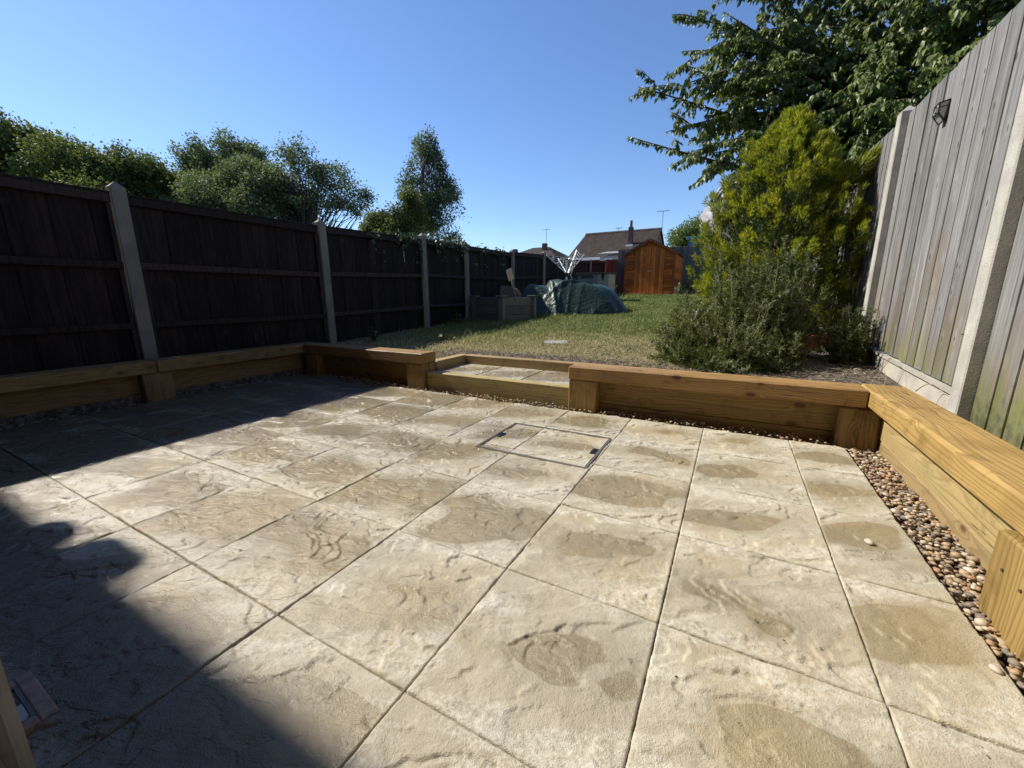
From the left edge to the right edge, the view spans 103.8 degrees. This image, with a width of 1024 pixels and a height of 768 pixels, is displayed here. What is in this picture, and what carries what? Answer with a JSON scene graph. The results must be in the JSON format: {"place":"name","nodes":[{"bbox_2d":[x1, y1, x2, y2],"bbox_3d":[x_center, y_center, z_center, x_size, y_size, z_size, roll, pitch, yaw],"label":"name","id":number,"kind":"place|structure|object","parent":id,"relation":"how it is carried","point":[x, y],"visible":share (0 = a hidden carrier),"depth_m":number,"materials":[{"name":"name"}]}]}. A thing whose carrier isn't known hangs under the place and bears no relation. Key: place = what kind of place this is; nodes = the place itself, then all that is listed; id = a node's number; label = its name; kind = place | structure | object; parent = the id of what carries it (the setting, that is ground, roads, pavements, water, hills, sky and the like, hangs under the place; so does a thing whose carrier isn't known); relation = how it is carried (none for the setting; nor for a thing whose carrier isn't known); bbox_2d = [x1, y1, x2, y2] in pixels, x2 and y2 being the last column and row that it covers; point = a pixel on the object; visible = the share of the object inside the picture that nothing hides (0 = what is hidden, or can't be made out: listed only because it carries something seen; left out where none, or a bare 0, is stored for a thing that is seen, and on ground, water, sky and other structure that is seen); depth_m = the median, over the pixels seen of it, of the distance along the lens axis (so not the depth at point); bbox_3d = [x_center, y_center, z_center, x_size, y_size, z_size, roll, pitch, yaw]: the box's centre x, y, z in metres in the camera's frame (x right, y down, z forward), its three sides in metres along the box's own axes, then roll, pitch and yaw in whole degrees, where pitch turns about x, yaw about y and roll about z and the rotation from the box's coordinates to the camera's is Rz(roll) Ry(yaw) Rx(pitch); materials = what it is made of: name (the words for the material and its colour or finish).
{"place":"outdoors","nodes":[
{"label":"outdoors","id":0,"kind":"place"},
{"bbox_2d":[0,296,902,428],"bbox_3d":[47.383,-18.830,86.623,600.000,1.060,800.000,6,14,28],"label":"ground","id":1,"kind":"structure","parent":0,"point":[26,419],"depth_m":3.71,"materials":[{"name":"brown soil"}]},
{"bbox_2d":[0,106,99,174],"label":"broadleaf tree","id":2,"kind":"object","parent":1,"relation":"on","point":[8,129],"visible":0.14,"depth_m":12.12,"materials":[{"name":"green plant"}]},
{"bbox_2d":[0,124,204,200],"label":"broadleaf tree","id":3,"kind":"object","parent":1,"relation":"on","point":[84,166],"visible":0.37,"depth_m":11.77,"materials":[{"name":"green plant"}]},
{"bbox_2d":[0,342,317,418],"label":"sleeper bench","id":4,"kind":"object","parent":1,"relation":"on","point":[155,379],"visible":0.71,"depth_m":3.27,"materials":[{"name":"wood"}]},
{"bbox_2d":[165,122,274,178],"bbox_3d":[-12.172,-7.071,17.098,4.333,7.545,4.417,6,14,28],"label":"broadleaf tree","id":5,"kind":"object","parent":1,"relation":"on","point":[201,157],"visible":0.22,"depth_m":16.05,"materials":[{"name":"green plant"}]},
{"bbox_2d":[156,148,319,224],"bbox_3d":[-8.817,-5.154,13.608,4.317,5.229,4.323,6,14,28],"label":"broadleaf tree","id":6,"kind":"object","parent":1,"relation":"on","point":[238,183],"visible":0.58,"depth_m":12.54,"materials":[{"name":"green plant"}]},
{"bbox_2d":[0,173,617,374],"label":"dark fence","id":7,"kind":"object","parent":1,"relation":"on","point":[113,272],"visible":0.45,"depth_m":3.92,"materials":[{"name":"wood"}]},
{"bbox_2d":[252,213,505,270],"bbox_3d":[-1.464,-2.265,6.633,0.280,0.688,5.448,6,14,28],"label":"ivy","id":8,"kind":"object","parent":7,"relation":"attached to","point":[403,237],"visible":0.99,"depth_m":6.84,"materials":[{"name":"green plant"}]},
{"bbox_2d":[263,130,381,228],"bbox_3d":[-6.307,-5.469,13.816,3.523,5.722,2.267,-1,12,-3],"label":"airy tree","id":9,"kind":"object","parent":1,"relation":"on","point":[318,174],"visible":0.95,"depth_m":13.32,"materials":[{"name":"green plant"}]},
{"bbox_2d":[367,327,378,341],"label":"weed","id":10,"kind":"object","parent":1,"relation":"on","point":[374,336],"visible":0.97,"depth_m":5.29,"materials":[{"name":"green plant"}]},
{"bbox_2d":[358,183,432,237],"bbox_3d":[-3.349,-3.723,11.064,2.074,3.450,1.840,6,14,28],"label":"dark bush","id":11,"kind":"object","parent":1,"relation":"on","point":[401,220],"visible":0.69,"depth_m":10.55,"materials":[{"name":"green plant"}]},
{"bbox_2d":[393,123,471,244],"bbox_3d":[-2.545,-5.217,12.946,2.310,5.570,1.762,-7,14,-27],"label":"slender tree","id":12,"kind":"object","parent":1,"relation":"on","point":[428,153],"visible":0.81,"depth_m":12.53,"materials":[{"name":"green plant"}]},
{"bbox_2d":[433,332,456,341],"bbox_3d":[-0.838,-0.542,5.057,0.292,0.206,0.196,-2,12,-6],"label":"weed","id":13,"kind":"object","parent":1,"relation":"on","point":[441,335],"visible":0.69,"depth_m":5.03,"materials":[{"name":"green plant"}]},
{"bbox_2d":[451,312,466,323],"bbox_3d":[-0.983,-1.169,7.203,0.302,0.251,0.352,6,14,28],"label":"weed","id":14,"kind":"object","parent":1,"relation":"on","point":[458,315],"visible":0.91,"depth_m":7.20,"materials":[{"name":"green plant"}]},
{"bbox_2d":[469,295,538,321],"bbox_3d":[-0.163,-1.418,7.723,0.862,0.560,1.118,-12,17,-43],"label":"raised bed","id":15,"kind":"object","parent":1,"relation":"on","point":[498,307],"visible":0.86,"depth_m":7.48,"materials":[{"name":"wood"}]},
{"bbox_2d":[500,285,520,297],"bbox_3d":[-0.035,-1.763,7.835,0.455,0.325,0.025,6,14,28],"label":"curved board","id":16,"kind":"object","parent":15,"relation":"on","point":[507,290],"visible":0.69,"depth_m":7.83,"materials":[{"name":"grey wood"}]},
{"bbox_2d":[506,268,515,296],"bbox_3d":[-0.001,-1.911,7.744,0.055,0.640,0.287,-12,17,-43],"label":"garden spade","id":17,"kind":"object","parent":15,"relation":"on","point":[509,272],"visible":0.89,"depth_m":7.72,"materials":[{"name":"grey wood"}]},
{"bbox_2d":[0,373,1023,695],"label":"gravel strip","id":18,"kind":"object","parent":1,"relation":"on","point":[956,569],"visible":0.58,"depth_m":1.46,"materials":[{"name":"brown gravel"}]},
{"bbox_2d":[303,343,435,390],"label":"sleeper wall","id":19,"kind":"structure","parent":18,"relation":"on","point":[409,368],"depth_m":4.08,"materials":[{"name":"wood"}]},
{"bbox_2d":[427,354,606,409],"bbox_3d":[-0.009,-0.046,3.720,1.596,0.293,0.695,6,14,28],"label":"garden step","id":20,"kind":"object","parent":18,"relation":"on","point":[526,379],"visible":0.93,"depth_m":3.60,"materials":[{"name":"brown wood"}]},
{"bbox_2d":[568,363,881,452],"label":"sleeper wall","id":21,"kind":"structure","parent":18,"relation":"on","point":[843,415],"depth_m":2.57,"materials":[{"name":"wood"}]},
{"bbox_2d":[332,293,725,373],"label":"grass","id":22,"kind":"structure","parent":1,"relation":"on","point":[632,301],"depth_m":5.75,"materials":[{"name":"green plant"}]},
{"bbox_2d":[521,243,567,257],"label":"hipped house","id":23,"kind":"structure","parent":1,"relation":"on","point":[546,249],"depth_m":44.05,"materials":[{"name":"tile"}]},
{"bbox_2d":[544,340,568,343],"bbox_3d":[0.538,-0.487,4.897,0.300,0.071,0.282,3,13,17],"label":"stepping stone","id":24,"kind":"object","parent":1,"relation":"on","point":[556,341],"visible":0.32,"depth_m":4.90,"materials":[{"name":"grey stone"}]},
{"bbox_2d":[546,250,584,279],"bbox_3d":[1.474,-2.675,10.311,1.055,1.544,0.824,6,14,28],"label":"rotary dryer","id":25,"kind":"object","parent":1,"relation":"on","point":[566,268],"visible":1,"depth_m":10.20,"materials":[{"name":"metal"}]},
{"bbox_2d":[521,279,626,315],"bbox_3d":[1.189,-1.895,8.747,2.630,0.781,1.540,1,12,8],"label":"tarpaulin heap","id":26,"kind":"object","parent":1,"relation":"on","point":[570,297],"visible":0.91,"depth_m":8.27,"materials":[{"name":"green plastic"}]},
{"bbox_2d":[576,272,616,290],"bbox_3d":[2.467,-2.825,11.811,0.990,0.875,0.780,6,14,28],"label":"storage box","id":27,"kind":"object","parent":1,"relation":"on","point":[605,278],"visible":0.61,"depth_m":11.44,"materials":[{"name":"grey plastic"}]},
{"bbox_2d":[567,220,664,260],"bbox_3d":[7.945,-9.266,30.257,5.750,5.150,10.021,6,14,28],"label":"bungalow","id":28,"kind":"object","parent":1,"relation":"on","point":[599,246],"visible":0.44,"depth_m":29.15,"materials":[{"name":"tile"}]},
{"bbox_2d":[616,246,706,293],"bbox_3d":[6.982,-4.529,16.020,5.555,1.860,0.066,6,14,28],"label":"back fence","id":29,"kind":"object","parent":1,"relation":"on","point":[687,252],"visible":0.12,"depth_m":16.01,"materials":[{"name":"wood"}]},
{"bbox_2d":[435,337,893,384],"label":"soil litter","id":30,"kind":"object","parent":1,"relation":"on","point":[638,353],"visible":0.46,"depth_m":3.48,"materials":[{"name":"brown soil"}]},
{"bbox_2d":[674,282,681,294],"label":"weed","id":31,"kind":"object","parent":1,"relation":"on","point":[679,289],"visible":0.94,"depth_m":13.46,"materials":[{"name":"green plant"}]},
{"bbox_2d":[665,211,702,246],"bbox_3d":[9.669,-6.421,19.908,4.214,4.823,3.525,6,14,28],"label":"hazel bush","id":32,"kind":"object","parent":1,"relation":"on","point":[679,236],"visible":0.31,"depth_m":19.65,"materials":[{"name":"green plant"}]},
{"bbox_2d":[682,265,698,293],"bbox_3d":[6.212,-3.623,13.983,0.538,0.995,0.602,6,14,28],"label":"weed","id":33,"kind":"object","parent":1,"relation":"on","point":[690,289],"visible":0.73,"depth_m":13.92,"materials":[{"name":"green plant"}]},
{"bbox_2d":[686,236,698,245],"bbox_3d":[8.319,-5.317,17.890,1.090,2.328,0.960,6,14,28],"label":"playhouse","id":34,"kind":"object","parent":1,"relation":"on","point":[690,243],"visible":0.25,"depth_m":17.47,"materials":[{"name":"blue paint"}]},
{"bbox_2d":[642,235,830,374],"bbox_3d":[2.019,-0.620,3.550,1.520,1.323,1.282,-3,13,-14],"label":"rosemary bush","id":35,"kind":"object","parent":1,"relation":"on","point":[763,326],"visible":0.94,"depth_m":3.37,"materials":[{"name":"green plant"}]},
{"bbox_2d":[699,170,831,314],"bbox_3d":[3.541,-1.949,5.770,1.671,2.220,1.416,6,14,28],"label":"covered garden chair","id":36,"kind":"object","parent":1,"relation":"on","point":[706,215],"visible":0.05,"depth_m":5.54,"materials":[{"name":"metal"}]},
{"bbox_2d":[685,104,881,333],"bbox_3d":[2.939,-1.599,4.524,1.756,2.714,1.917,6,14,28],"label":"golden conifer","id":37,"kind":"object","parent":1,"relation":"on","point":[816,166],"visible":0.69,"depth_m":4.04,"materials":[{"name":"green plant"}]},
{"bbox_2d":[805,333,833,350],"bbox_3d":[2.921,-0.408,4.024,0.564,0.182,0.244,6,14,28],"label":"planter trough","id":38,"kind":"object","parent":1,"relation":"on","point":[812,344],"depth_m":3.90,"materials":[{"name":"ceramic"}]},
{"bbox_2d":[626,0,1020,190],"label":"cherry tree","id":39,"kind":"object","parent":1,"relation":"on","point":[856,102],"visible":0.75,"depth_m":5.07,"materials":[{"name":"green plant"}]},
{"bbox_2d":[816,303,879,364],"bbox_3d":[2.843,-0.351,3.379,0.475,0.653,0.476,6,14,28],"label":"rosemary bush","id":40,"kind":"object","parent":1,"relation":"on","point":[851,344],"visible":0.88,"depth_m":3.33,"materials":[{"name":"green plant"}]},
{"bbox_2d":[870,353,942,391],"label":"dead twigs","id":41,"kind":"object","parent":1,"relation":"on","point":[885,375],"visible":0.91,"depth_m":2.65,"materials":[{"name":"brown wood"}]},
{"bbox_2d":[804,0,1023,450],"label":"grey fence","id":42,"kind":"object","parent":1,"relation":"on","point":[941,267],"visible":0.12,"depth_m":2.23,"materials":[{"name":"wood"}]},
{"bbox_2d":[932,98,951,124],"bbox_3d":[2.704,-1.712,2.533,0.056,0.123,0.084,6,14,28],"label":"wall lantern","id":43,"kind":"object","parent":42,"relation":"attached to","point":[940,110],"depth_m":2.50,"materials":[{"name":"black metal"}]},
{"bbox_2d":[861,384,1023,661],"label":"sleeper bench","id":44,"kind":"object","parent":1,"relation":"on","point":[963,478],"visible":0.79,"depth_m":1.36,"materials":[{"name":"wood"}]},
{"bbox_3d":[5.226,-3.171,14.905,2.470,0.242,2.850,6,14,28],"label":"shed base","id":45,"kind":"object","parent":1,"relation":"on","visible":0},
{"bbox_2d":[622,238,685,294],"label":"garden shed","id":46,"kind":"structure","parent":45,"relation":"on","point":[653,266],"depth_m":13.93,"materials":[{"name":"wood"}]},
{"bbox_2d":[633,247,651,293],"bbox_3d":[4.558,-3.964,14.058,0.534,1.580,0.022,6,14,28],"label":"door","id":47,"kind":"structure","parent":46,"relation":"in","point":[641,271],"depth_m":14.05,"materials":[{"name":"wood"}]},
{"bbox_2d":[649,246,664,293],"bbox_3d":[4.995,-3.916,13.826,0.440,1.580,0.022,6,14,28],"label":"door","id":48,"kind":"structure","parent":46,"relation":"in","point":[658,253],"depth_m":13.82,"materials":[{"name":"brown wood"}]},
{"bbox_2d":[0,0,983,255],"label":"sky","id":49,"kind":"structure","parent":0,"point":[526,103],"materials":[{"name":"blue"}]},
{"bbox_2d":[0,374,1023,767],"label":"patio","id":50,"kind":"structure","parent":0,"point":[442,590],"depth_m":1.14,"materials":[{"name":"beige stone"}]},
{"bbox_2d":[0,660,36,767],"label":"timber post","id":51,"kind":"object","parent":50,"relation":"on","point":[15,751],"depth_m":0.54,"materials":[{"name":"brown wood"}]},
{"bbox_2d":[8,672,58,734],"bbox_3d":[-1.060,0.698,0.796,0.185,0.041,0.186,6,14,28],"label":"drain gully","id":52,"kind":"object","parent":50,"relation":"on","point":[37,704],"visible":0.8,"depth_m":0.84,"materials":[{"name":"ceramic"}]},
{"bbox_2d":[475,422,610,468],"bbox_3d":[0.193,0.341,2.345,0.650,0.012,0.485,6,14,28],"label":"manhole cover","id":53,"kind":"object","parent":50,"relation":"on","point":[596,452],"visible":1,"depth_m":2.26,"materials":[{"name":"metal"}]},
{"bbox_2d":[864,538,873,544],"bbox_3d":[1.227,0.541,1.377,0.024,0.018,0.035,2,13,9],"label":"loose pebble","id":54,"kind":"object","parent":50,"relation":"on","point":[868,541],"visible":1,"depth_m":1.37,"materials":[{"name":"stone"}]},
{"bbox_2d":[989,664,1002,674],"bbox_3d":[1.096,0.646,0.910,0.019,0.013,0.026,2,13,9],"label":"loose pebble","id":55,"kind":"object","parent":50,"relation":"on","point":[996,669],"visible":1,"depth_m":0.91,"materials":[{"name":"stone"}]},
{"bbox_2d":[94,446,990,758],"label":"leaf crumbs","id":56,"kind":"object","parent":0,"point":[738,722],"visible":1,"depth_m":0.97,"materials":[{"name":"brown plant"}]}
]}

